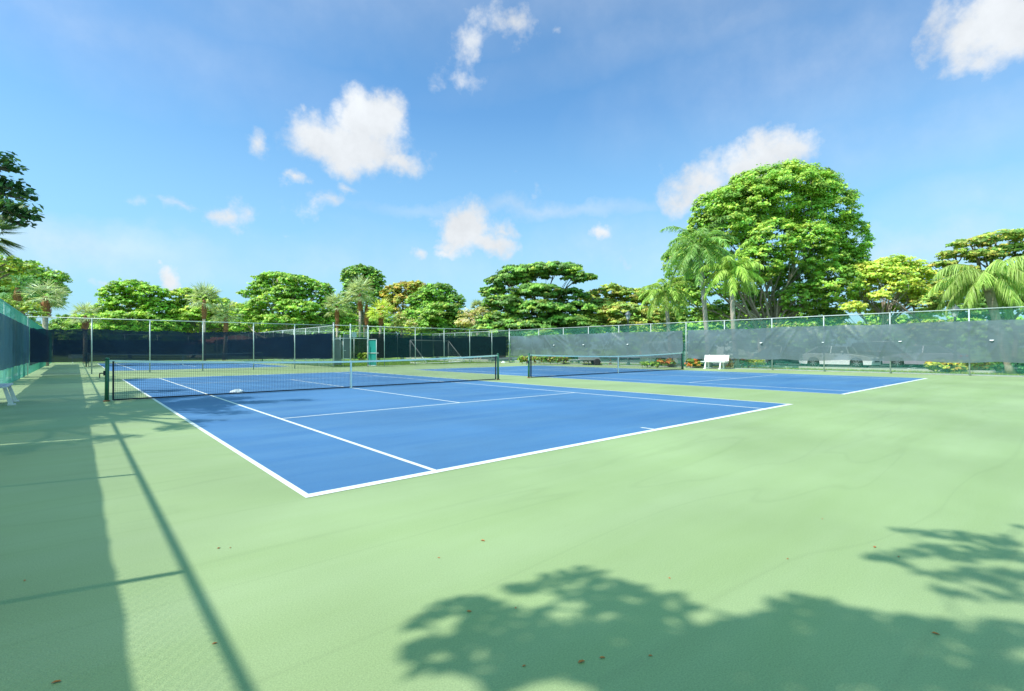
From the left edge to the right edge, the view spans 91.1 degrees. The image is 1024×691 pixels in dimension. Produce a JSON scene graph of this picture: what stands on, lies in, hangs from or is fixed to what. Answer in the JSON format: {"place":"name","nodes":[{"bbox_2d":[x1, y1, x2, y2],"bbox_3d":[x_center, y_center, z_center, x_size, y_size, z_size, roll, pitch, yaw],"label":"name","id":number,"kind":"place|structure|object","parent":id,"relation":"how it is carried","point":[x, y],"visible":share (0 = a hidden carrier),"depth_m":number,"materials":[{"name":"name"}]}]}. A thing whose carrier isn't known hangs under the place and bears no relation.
{"place":"outdoors","nodes":[
{"label":"outdoors","id":0,"kind":"place"},
{"bbox_2d":[229,389,244,392],"bbox_3d":[-8.257,1.353,15.091,0.415,0.130,0.328,0,-1,-41],"label":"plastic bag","id":1,"kind":"object","parent":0,"point":[235,390],"visible":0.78,"depth_m":15.00,"materials":[{"name":"white plastic"}]},
{"bbox_2d":[0,360,1023,690],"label":"court surface","id":2,"kind":"object","parent":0,"point":[150,546],"visible":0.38,"depth_m":3.18,"materials":[{"name":"green paint"}]},
{"bbox_2d":[0,383,19,405],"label":"bench","id":3,"kind":"object","parent":2,"relation":"on","point":[4,386],"visible":0.98,"depth_m":12.00,"materials":[{"name":"white paint"}]},
{"bbox_2d":[0,299,51,383],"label":"chain link fence","id":4,"kind":"object","parent":2,"relation":"on","point":[14,341],"visible":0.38,"depth_m":20.24,"materials":[{"name":"teal metal"}]},
{"bbox_2d":[85,359,262,366],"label":"tennis net","id":5,"kind":"object","parent":2,"relation":"on","point":[159,363],"visible":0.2,"depth_m":42.89,"materials":[{"name":"fabric"}]},
{"bbox_2d":[27,316,333,375],"bbox_3d":[-19.061,-0.036,31.332,16.124,3.320,0.282,0,-1,-41],"label":"chain link fence","id":6,"kind":"object","parent":2,"relation":"on","point":[91,345],"visible":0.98,"depth_m":30.06,"materials":[{"name":"green metal"}]},
{"bbox_2d":[98,363,278,370],"bbox_3d":[-28.760,1.688,43.882,10.970,0.001,23.770,0,-1,-41],"label":"blue court","id":7,"kind":"object","parent":2,"relation":"on","point":[165,366],"visible":0.6,"depth_m":39.34,"materials":[{"name":"paint"}]},
{"bbox_2d":[239,326,332,365],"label":"chain link fence","id":8,"kind":"object","parent":2,"relation":"on","point":[302,333],"visible":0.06,"depth_m":41.37,"materials":[{"name":"green metal"}]},
{"bbox_2d":[99,353,499,401],"bbox_3d":[-5.473,0.885,16.961,13.085,1.135,0.146,0,-1,-41],"label":"tennis net","id":9,"kind":"object","parent":2,"relation":"on","point":[105,373],"visible":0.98,"depth_m":15.25,"materials":[{"name":"black fabric"}]},
{"bbox_2d":[335,324,367,365],"bbox_3d":[-11.959,0.016,37.438,2.654,3.250,0.097,0,-1,-41],"label":"gateway","id":10,"kind":"object","parent":2,"relation":"on","point":[350,325],"visible":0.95,"depth_m":37.55,"materials":[{"name":"metal"}]},
{"bbox_2d":[334,334,349,364],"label":"gate","id":11,"kind":"structure","parent":10,"relation":"attached to","point":[338,348],"depth_m":37.07,"materials":[{"name":"metal"}]},
{"bbox_2d":[367,339,376,365],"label":"gate","id":12,"kind":"structure","parent":10,"relation":"attached to","point":[371,349],"depth_m":37.93,"materials":[{"name":"metal"}]},
{"bbox_2d":[368,326,508,364],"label":"chain link fence","id":13,"kind":"object","parent":2,"relation":"on","point":[403,345],"visible":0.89,"depth_m":42.36,"materials":[{"name":"green metal"}]},
{"bbox_2d":[125,372,784,493],"bbox_3d":[-5.442,1.431,16.982,10.970,0.001,23.770,0,-1,-41],"label":"blue court","id":14,"kind":"object","parent":2,"relation":"on","point":[443,435],"visible":0.8,"depth_m":9.46,"materials":[{"name":"paint"}]},
{"bbox_2d":[123,371,791,497],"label":"court lines","id":15,"kind":"object","parent":14,"relation":"on","point":[285,482],"visible":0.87,"depth_m":6.64,"materials":[{"name":"paint"}]},
{"bbox_2d":[569,357,607,364],"bbox_3d":[6.030,1.249,39.993,3.051,0.660,1.560,0,0,0],"label":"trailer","id":16,"kind":"object","parent":2,"relation":"on","point":[590,358],"visible":0.73,"depth_m":39.40,"materials":[{"name":"metal"}]},
{"bbox_2d":[526,351,683,377],"bbox_3d":[5.574,0.913,26.537,13.085,1.135,0.146,0,-1,-41],"label":"tennis net","id":17,"kind":"object","parent":2,"relation":"on","point":[535,358],"visible":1,"depth_m":25.41,"materials":[{"name":"black fabric"}]},
{"bbox_2d":[639,361,660,367],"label":"plants","id":18,"kind":"object","parent":2,"relation":"on","point":[650,363],"visible":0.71,"depth_m":33.32,"materials":[{"name":"green plant"}]},
{"bbox_2d":[417,365,922,393],"bbox_3d":[5.605,1.459,26.558,10.970,0.001,23.770,0,-1,-41],"label":"blue court","id":19,"kind":"object","parent":2,"relation":"on","point":[832,384],"visible":1,"depth_m":21.55,"materials":[{"name":"paint"}]},
{"bbox_2d":[416,365,926,393],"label":"court lines","id":20,"kind":"object","parent":19,"relation":"on","point":[734,378],"visible":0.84,"depth_m":19.77,"materials":[{"name":"paint"}]},
{"bbox_2d":[700,355,728,368],"bbox_3d":[12.704,1.032,31.546,0.730,0.896,1.600,0,-1,-42],"label":"bench","id":21,"kind":"object","parent":2,"relation":"on","point":[707,358],"visible":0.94,"depth_m":31.68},
{"bbox_2d":[509,306,1023,375],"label":"chain link fence","id":22,"kind":"object","parent":2,"relation":"on","point":[978,341],"visible":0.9,"depth_m":27.60,"materials":[{"name":"green metal"}]},
{"bbox_2d":[0,353,1023,377],"bbox_3d":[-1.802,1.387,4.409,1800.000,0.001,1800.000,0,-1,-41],"label":"ground","id":23,"kind":"structure","parent":0,"point":[358,364],"depth_m":63.31,"materials":[{"name":"plant"}]},
{"bbox_2d":[0,218,26,259],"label":"fan palm","id":24,"kind":"object","parent":23,"relation":"on","point":[7,242],"visible":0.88,"depth_m":14.42,"materials":[{"name":"green plant"}]},
{"bbox_2d":[0,272,43,315],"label":"sabal palm","id":25,"kind":"object","parent":23,"relation":"on","point":[16,297],"visible":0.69,"depth_m":45.90,"materials":[{"name":"green plant"}]},
{"bbox_2d":[0,151,44,227],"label":"shade tree","id":26,"kind":"object","parent":23,"relation":"on","point":[10,208],"visible":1,"depth_m":10.27,"materials":[{"name":"green plant"}]},
{"bbox_2d":[0,253,47,289],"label":"shade tree","id":27,"kind":"object","parent":23,"relation":"on","point":[7,269],"visible":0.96,"depth_m":20.91,"materials":[{"name":"green plant"}]},
{"bbox_2d":[0,298,51,318],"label":"shade tree","id":28,"kind":"object","parent":23,"relation":"on","point":[32,308],"visible":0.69,"depth_m":35.77,"materials":[{"name":"green plant"}]},
{"bbox_2d":[0,260,72,318],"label":"broadleaf tree","id":29,"kind":"object","parent":23,"relation":"on","point":[60,277],"visible":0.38,"depth_m":51.64,"materials":[{"name":"green plant"}]},
{"bbox_2d":[13,275,70,365],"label":"sabal palm","id":30,"kind":"object","parent":23,"relation":"on","point":[46,303],"visible":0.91,"depth_m":41.93,"materials":[{"name":"green plant"}]},
{"bbox_2d":[67,301,103,362],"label":"sabal palm","id":31,"kind":"object","parent":23,"relation":"on","point":[84,308],"visible":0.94,"depth_m":49.76,"materials":[{"name":"green plant"}]},
{"bbox_2d":[65,278,191,331],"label":"broadleaf tree","id":32,"kind":"object","parent":23,"relation":"on","point":[145,307],"visible":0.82,"depth_m":78.83,"materials":[{"name":"green plant"}]},
{"bbox_2d":[157,287,250,332],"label":"broadleaf tree","id":33,"kind":"object","parent":23,"relation":"on","point":[186,314],"visible":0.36,"depth_m":82.40,"materials":[{"name":"green plant"}]},
{"bbox_2d":[185,280,224,360],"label":"sabal palm","id":34,"kind":"object","parent":23,"relation":"on","point":[205,290],"visible":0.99,"depth_m":59.83,"materials":[{"name":"green plant"}]},
{"bbox_2d":[207,298,245,331],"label":"sabal palm","id":35,"kind":"object","parent":23,"relation":"on","point":[222,318],"visible":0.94,"depth_m":61.67,"materials":[{"name":"green plant"}]},
{"bbox_2d":[228,270,358,334],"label":"fig tree","id":36,"kind":"object","parent":23,"relation":"on","point":[283,298],"visible":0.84,"depth_m":70.18,"materials":[{"name":"green plant"}]},
{"bbox_2d":[322,290,352,336],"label":"sabal palm","id":37,"kind":"object","parent":23,"relation":"on","point":[330,305],"visible":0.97,"depth_m":59.85,"materials":[{"name":"green plant"}]},
{"bbox_2d":[282,331,432,363],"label":"chain link fence","id":38,"kind":"object","parent":23,"relation":"on","point":[358,346],"visible":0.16,"depth_m":51.78,"materials":[{"name":"green metal"}]},
{"bbox_2d":[352,352,366,359],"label":"hedge","id":39,"kind":"object","parent":23,"relation":"on","point":[363,354],"visible":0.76,"depth_m":51.85,"materials":[{"name":"green plant"}]},
{"bbox_2d":[344,272,374,360],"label":"sabal palm","id":40,"kind":"object","parent":23,"relation":"on","point":[356,287],"visible":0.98,"depth_m":59.68,"materials":[{"name":"green plant"}]},
{"bbox_2d":[339,263,389,331],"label":"broadleaf tree","id":41,"kind":"object","parent":23,"relation":"on","point":[371,272],"visible":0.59,"depth_m":81.17,"materials":[{"name":"green plant"}]},
{"bbox_2d":[354,292,376,359],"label":"sabal palm","id":42,"kind":"object","parent":23,"relation":"on","point":[366,318],"visible":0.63,"depth_m":60.83,"materials":[{"name":"green plant"}]},
{"bbox_2d":[366,297,394,359],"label":"sabal palm","id":43,"kind":"object","parent":23,"relation":"on","point":[380,317],"visible":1,"depth_m":57.80,"materials":[{"name":"green plant"}]},
{"bbox_2d":[280,359,496,366],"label":"grass","id":44,"kind":"structure","parent":23,"relation":"on","point":[390,362],"depth_m":46.92,"materials":[{"name":"green plant"}]},
{"bbox_2d":[410,356,464,363],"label":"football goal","id":45,"kind":"object","parent":44,"relation":"on","point":[439,362],"visible":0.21,"depth_m":46.62,"materials":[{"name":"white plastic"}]},
{"bbox_2d":[376,280,425,357],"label":"broadleaf tree","id":46,"kind":"object","parent":23,"relation":"on","point":[397,296],"visible":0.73,"depth_m":78.92,"materials":[{"name":"green plant"}]},
{"bbox_2d":[386,311,418,358],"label":"tree","id":47,"kind":"object","parent":23,"relation":"on","point":[402,321],"visible":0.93,"depth_m":61.40,"materials":[{"name":"green plant"}]},
{"bbox_2d":[402,282,468,357],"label":"broadleaf tree","id":48,"kind":"object","parent":23,"relation":"on","point":[433,300],"visible":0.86,"depth_m":70.14,"materials":[{"name":"green plant"}]},
{"bbox_2d":[434,330,507,361],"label":"chain link fence","id":49,"kind":"object","parent":23,"relation":"on","point":[474,334],"visible":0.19,"depth_m":51.83,"materials":[{"name":"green metal"}]},
{"bbox_2d":[454,306,490,358],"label":"tree","id":50,"kind":"object","parent":23,"relation":"on","point":[468,320],"visible":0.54,"depth_m":61.49,"materials":[{"name":"green plant"}]},
{"bbox_2d":[470,299,482,334],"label":"sabal palm","id":51,"kind":"object","parent":23,"relation":"on","point":[476,303],"visible":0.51,"depth_m":79.52,"materials":[{"name":"green plant"}]},
{"bbox_2d":[30,303,1023,352],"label":"distant trees","id":52,"kind":"object","parent":23,"relation":"on","point":[691,321],"visible":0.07,"depth_m":91.61,"materials":[{"name":"green plant"}]},
{"bbox_2d":[517,355,538,363],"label":"hedge","id":53,"kind":"object","parent":23,"relation":"on","point":[521,357],"visible":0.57,"depth_m":42.85,"materials":[{"name":"green plant"}]},
{"bbox_2d":[539,356,590,363],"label":"hedge","id":54,"kind":"object","parent":23,"relation":"on","point":[548,359],"visible":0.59,"depth_m":41.82,"materials":[{"name":"green plant"}]},
{"bbox_2d":[576,282,677,358],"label":"umbrella tree","id":55,"kind":"object","parent":23,"relation":"on","point":[610,311],"visible":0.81,"depth_m":58.87,"materials":[{"name":"green plant"}]},
{"bbox_2d":[625,311,631,364],"bbox_3d":[9.252,-0.621,40.006,0.560,4.319,0.560,0,-1,-41],"label":"street lamp","id":56,"kind":"object","parent":23,"relation":"on","point":[628,314],"visible":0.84,"depth_m":39.91,"materials":[{"name":"grey metal"}]},
{"bbox_2d":[658,358,676,366],"bbox_3d":[10.578,1.236,34.564,1.498,0.771,0.930,0,0,6],"label":"flowering shrub","id":57,"kind":"object","parent":23,"relation":"on","point":[670,362],"visible":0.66,"depth_m":34.37,"materials":[{"name":"orange plant"}]},
{"bbox_2d":[676,365,777,368],"bbox_3d":[13.415,1.517,35.862,3.600,0.001,10.400,0,-1,-41],"label":"mulch bed","id":58,"kind":"object","parent":23,"relation":"on","point":[732,367],"visible":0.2,"depth_m":34.17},
{"bbox_2d":[637,276,697,365],"bbox_3d":[11.009,-1.728,36.114,4.164,6.590,3.993,0,0,5],"label":"queen palm","id":59,"kind":"object","parent":58,"relation":"on","point":[665,294],"visible":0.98,"depth_m":35.52,"materials":[{"name":"green plant"}]},
{"bbox_2d":[642,343,713,365],"bbox_3d":[12.259,0.626,37.498,5.012,1.831,2.150,0,0,-3],"label":"parked car","id":60,"kind":"object","parent":58,"relation":"on","point":[684,353],"visible":0.12,"depth_m":36.57,"materials":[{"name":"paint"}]},
{"bbox_2d":[684,358,702,367],"bbox_3d":[11.929,1.167,33.130,1.129,0.725,0.682,0,0,0],"label":"flowering shrub","id":61,"kind":"object","parent":58,"relation":"on","point":[691,362],"visible":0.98,"depth_m":32.95,"materials":[{"name":"green plant"}]},
{"bbox_2d":[659,215,739,365],"bbox_3d":[12.698,-3.409,34.131,5.123,9.928,5.462,0,-1,-41],"label":"queen palm","id":62,"kind":"object","parent":58,"relation":"on","point":[697,252],"visible":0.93,"depth_m":33.62,"materials":[{"name":"green plant"}]},
{"bbox_2d":[698,241,764,367],"bbox_3d":[14.320,-2.464,32.669,4.391,8.052,4.004,0,-1,-41],"label":"queen palm","id":63,"kind":"object","parent":58,"relation":"on","point":[739,271],"visible":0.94,"depth_m":32.19,"materials":[{"name":"green plant"}]},
{"bbox_2d":[739,359,751,367],"bbox_3d":[15.059,1.154,32.492,1.014,0.745,0.669,0,0,28],"label":"flowering shrub","id":64,"kind":"object","parent":58,"relation":"on","point":[745,362],"visible":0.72,"depth_m":32.40,"materials":[{"name":"green plant"}]},
{"bbox_2d":[749,359,765,366],"bbox_3d":[15.696,1.134,32.247,1.103,0.774,1.094,0,-1,-41],"label":"round shrub","id":65,"kind":"object","parent":58,"relation":"on","point":[758,361],"visible":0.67,"depth_m":32.05,"materials":[{"name":"green plant"}]},
{"bbox_2d":[725,358,733,367],"bbox_3d":[14.048,1.145,32.424,0.625,0.771,0.579,0,-1,-41],"label":"flowering shrub","id":66,"kind":"object","parent":23,"relation":"on","point":[729,364],"visible":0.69,"depth_m":32.33,"materials":[{"name":"green plant"}]},
{"bbox_2d":[439,360,1023,376],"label":"kerb","id":67,"kind":"structure","parent":23,"relation":"on","point":[793,370],"depth_m":27.50,"materials":[{"name":"concrete"}]},
{"bbox_2d":[660,158,875,328],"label":"broadleaf tree","id":68,"kind":"object","parent":23,"relation":"on","point":[755,220],"visible":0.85,"depth_m":47.93,"materials":[{"name":"green plant"}]},
{"bbox_2d":[537,361,1023,375],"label":"grass","id":69,"kind":"structure","parent":23,"relation":"on","point":[914,371],"depth_m":28.59,"materials":[{"name":"green plant"}]},
{"bbox_2d":[827,253,949,324],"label":"broadleaf tree","id":70,"kind":"object","parent":23,"relation":"on","point":[908,283],"visible":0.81,"depth_m":46.47,"materials":[{"name":"green plant"}]},
{"bbox_2d":[907,228,1023,313],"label":"flame tree","id":71,"kind":"object","parent":23,"relation":"on","point":[990,253],"visible":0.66,"depth_m":41.66,"materials":[{"name":"green plant"}]},
{"bbox_2d":[928,256,1023,373],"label":"queen palm","id":72,"kind":"object","parent":23,"relation":"on","point":[998,279],"visible":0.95,"depth_m":24.74,"materials":[{"name":"green plant"}]},
{"bbox_2d":[957,254,1023,319],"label":"broadleaf tree","id":73,"kind":"object","parent":23,"relation":"on","point":[983,304],"visible":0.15,"depth_m":39.70,"materials":[{"name":"green plant"}]},
{"bbox_2d":[999,362,1023,372],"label":"hedge","id":74,"kind":"object","parent":23,"relation":"on","point":[1019,367],"visible":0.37,"depth_m":24.75,"materials":[{"name":"green plant"}]},
{"bbox_2d":[0,0,1023,333],"label":"sky","id":75,"kind":"structure","parent":0,"point":[169,144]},
{"bbox_2d":[461,356,1017,370],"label":"car park","id":76,"kind":"structure","parent":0,"point":[635,359],"depth_m":43.52,"materials":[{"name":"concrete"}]},
{"bbox_2d":[467,261,604,339],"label":"umbrella tree","id":77,"kind":"object","parent":76,"relation":"on","point":[515,306],"visible":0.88,"depth_m":56.63,"materials":[{"name":"green plant"}]},
{"bbox_2d":[636,322,664,331],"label":"bush","id":78,"kind":"object","parent":76,"relation":"on","point":[652,329],"visible":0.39,"depth_m":45.75,"materials":[{"name":"green plant"}]},
{"bbox_2d":[406,358,1020,373],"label":"car park kerb","id":79,"kind":"object","parent":76,"relation":"on","point":[926,370],"visible":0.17,"depth_m":31.34,"materials":[{"name":"concrete"}]},
{"bbox_2d":[756,359,807,365],"bbox_3d":[21.442,0.791,38.996,2.020,1.462,4.712,0,-1,-44],"label":"parked car","id":80,"kind":"object","parent":76,"relation":"on","point":[779,361],"visible":0.14,"depth_m":38.46,"materials":[{"name":"paint"}]},
{"bbox_2d":[767,322,814,327],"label":"bush","id":81,"kind":"object","parent":76,"relation":"on","point":[778,325],"visible":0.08,"depth_m":41.87,"materials":[{"name":"green plant"}]},
{"bbox_2d":[799,360,880,367],"bbox_3d":[22.085,0.755,33.996,1.950,1.462,4.412,0,0,-38],"label":"parked car","id":82,"kind":"object","parent":76,"relation":"on","point":[816,363],"visible":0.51,"depth_m":33.13,"materials":[{"name":"paint"}]},
{"bbox_2d":[837,321,879,324],"bbox_3d":[24.854,-0.134,36.048,3.082,3.296,1.310,0,0,5],"label":"bush","id":83,"kind":"object","parent":76,"relation":"on","point":[849,323],"visible":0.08,"depth_m":35.92,"materials":[{"name":"green plant"}]},
{"bbox_2d":[882,361,925,366],"bbox_3d":[27.449,0.734,33.497,2.020,1.462,4.212,0,0,-36],"label":"parked car","id":84,"kind":"object","parent":76,"relation":"on","point":[902,363],"visible":0.23,"depth_m":33.75,"materials":[{"name":"paint"}]},
{"bbox_2d":[908,319,956,366],"bbox_3d":[28.622,-0.189,34.017,4.033,3.346,1.407,0,0,0],"label":"bush","id":85,"kind":"object","parent":76,"relation":"on","point":[924,321],"visible":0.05,"depth_m":33.96,"materials":[{"name":"green plant"}]},
{"bbox_2d":[951,305,959,320],"bbox_3d":[24.692,-0.448,28.004,0.560,3.710,0.560,0,-1,-41],"label":"street lamp","id":86,"kind":"object","parent":76,"relation":"on","point":[954,311],"visible":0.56,"depth_m":27.91,"materials":[{"name":"grey metal"}]},
{"bbox_2d":[924,361,1003,371],"bbox_3d":[24.461,1.079,26.971,4.495,0.792,1.142,0,0,1],"label":"ornamental bed","id":87,"kind":"object","parent":76,"relation":"on","point":[962,366],"visible":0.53,"depth_m":26.73,"materials":[{"name":"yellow plant"}]}
]}

